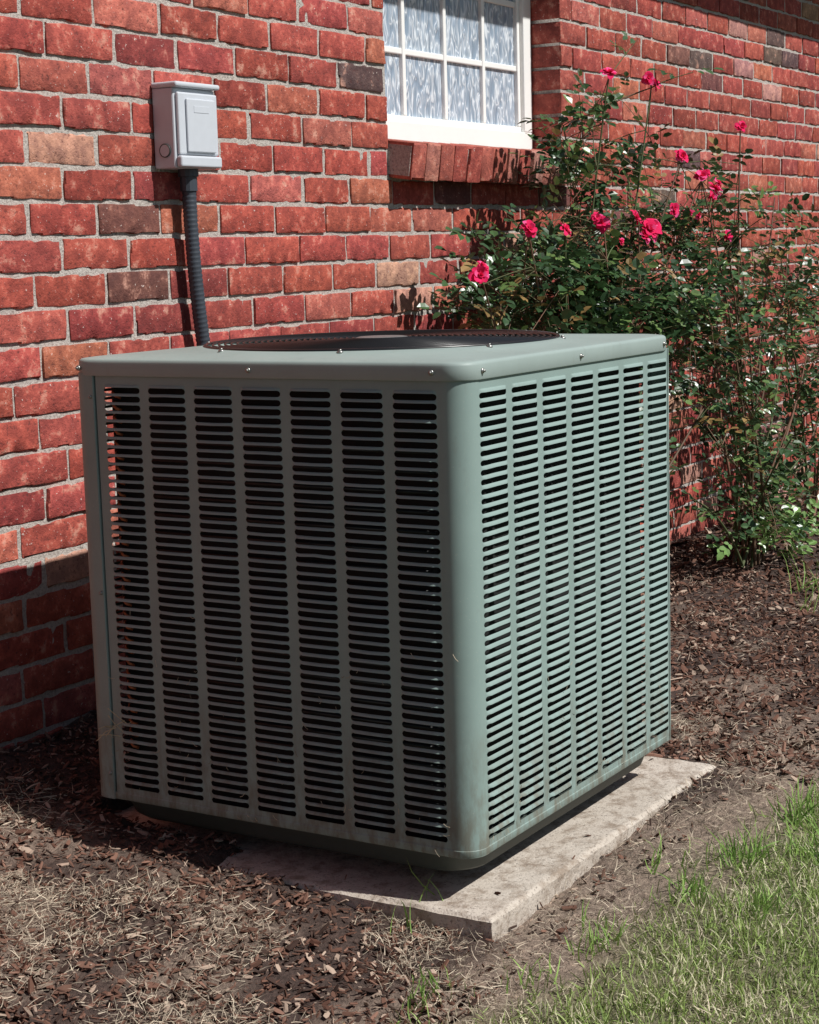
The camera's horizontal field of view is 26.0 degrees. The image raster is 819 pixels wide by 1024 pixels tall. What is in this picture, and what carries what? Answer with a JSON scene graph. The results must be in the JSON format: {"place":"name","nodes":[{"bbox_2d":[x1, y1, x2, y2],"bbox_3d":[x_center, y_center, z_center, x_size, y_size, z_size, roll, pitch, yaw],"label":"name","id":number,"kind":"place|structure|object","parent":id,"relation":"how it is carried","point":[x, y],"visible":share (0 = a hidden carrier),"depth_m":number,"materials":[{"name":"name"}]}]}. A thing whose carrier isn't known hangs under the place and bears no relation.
{"place":"outdoors","nodes":[
{"label":"outdoors","id":0,"kind":"place"},
{"bbox_2d":[0,491,818,1023],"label":"ground","id":1,"kind":"structure","parent":0,"point":[538,935],"depth_m":3.08,"materials":[{"name":"soil"}]},
{"bbox_2d":[0,0,818,749],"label":"front wall bricks","id":2,"kind":"object","parent":1,"relation":"on","point":[20,182],"visible":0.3,"depth_m":4.42,"materials":[{"name":"red brick"}]},
{"bbox_2d":[151,81,221,170],"bbox_3d":[-0.512,-0.890,4.091,0.078,0.193,0.164,3,10,31],"label":"electrical disconnect box","id":3,"kind":"object","parent":2,"relation":"attached to","point":[185,125],"visible":1,"depth_m":4.04,"materials":[{"name":"grey plastic"}]},
{"bbox_2d":[178,169,209,345],"bbox_3d":[-0.397,-0.330,4.053,0.087,0.909,0.384,-8,10,-36],"label":"electrical conduit","id":4,"kind":"object","parent":2,"relation":"attached to","point":[188,184],"visible":0.26,"depth_m":4.13,"materials":[{"name":"plastic"}]},
{"bbox_2d":[384,0,532,148],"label":"window frame","id":5,"kind":"object","parent":2,"relation":"attached to","point":[404,126],"visible":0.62,"depth_m":5.56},
{"bbox_2d":[383,0,514,125],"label":"window glass","id":6,"kind":"object","parent":5,"relation":"in","point":[423,75],"visible":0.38,"depth_m":5.45,"materials":[{"name":"clear glass"}]},
{"bbox_2d":[387,144,531,180],"bbox_3d":[0.215,-1.060,5.390,0.172,0.082,1.107,13,14,29],"label":"sill mortar","id":7,"kind":"object","parent":2,"relation":"attached to","point":[399,159],"visible":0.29,"depth_m":4.90,"materials":[{"name":"grey concrete"}]},
{"bbox_2d":[388,139,588,185],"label":"window sill bricks","id":8,"kind":"object","parent":2,"relation":"attached to","point":[431,161],"depth_m":5.17,"materials":[{"name":"red brick"}]},
{"bbox_2d":[0,491,818,1023],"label":"bark mulch","id":9,"kind":"object","parent":1,"relation":"on","point":[706,747],"visible":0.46,"depth_m":3.29,"materials":[{"name":"brown wood"}]},
{"bbox_2d":[0,551,818,1023],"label":"dry straw","id":10,"kind":"object","parent":1,"relation":"on","point":[210,1017],"visible":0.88,"depth_m":2.96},
{"bbox_2d":[115,756,715,942],"bbox_3d":[-0.026,0.640,3.636,1.004,0.115,1.015,3,10,31],"label":"concrete pad","id":11,"kind":"object","parent":1,"relation":"on","point":[524,877],"visible":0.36,"depth_m":3.22,"materials":[{"name":"beige concrete"}]},
{"bbox_2d":[75,329,670,870],"bbox_3d":[-0.048,0.129,3.479,0.854,0.941,0.898,3,10,31],"label":"air conditioner unit","id":12,"kind":"object","parent":11,"relation":"on","point":[381,591],"visible":1,"depth_m":3.17,"materials":[{"name":"green paint"}]},
{"bbox_2d":[417,31,775,519],"bbox_3d":[0.575,-0.551,5.386,0.616,1.758,1.922,4,10,35],"label":"rose bush","id":13,"kind":"object","parent":1,"relation":"on","point":[576,302],"visible":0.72,"depth_m":5.29,"materials":[{"name":"green plant"}]},
{"bbox_2d":[666,121,818,567],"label":"rose bush","id":14,"kind":"object","parent":1,"relation":"on","point":[757,520],"visible":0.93,"depth_m":6.23,"materials":[{"name":"green plant"}]},
{"bbox_2d":[378,551,818,1023],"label":"lawn grass","id":15,"kind":"structure","parent":0,"point":[812,851],"depth_m":2.88,"materials":[{"name":"green plant"}]},
{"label":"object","id":16,"kind":"object","parent":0,"visible":0},
{"bbox_2d":[0,0,818,746],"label":"mortar joints","id":17,"kind":"object","parent":16,"relation":"attached to","point":[42,588],"visible":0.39,"depth_m":4.36,"materials":[{"name":"grey concrete"}]}
]}

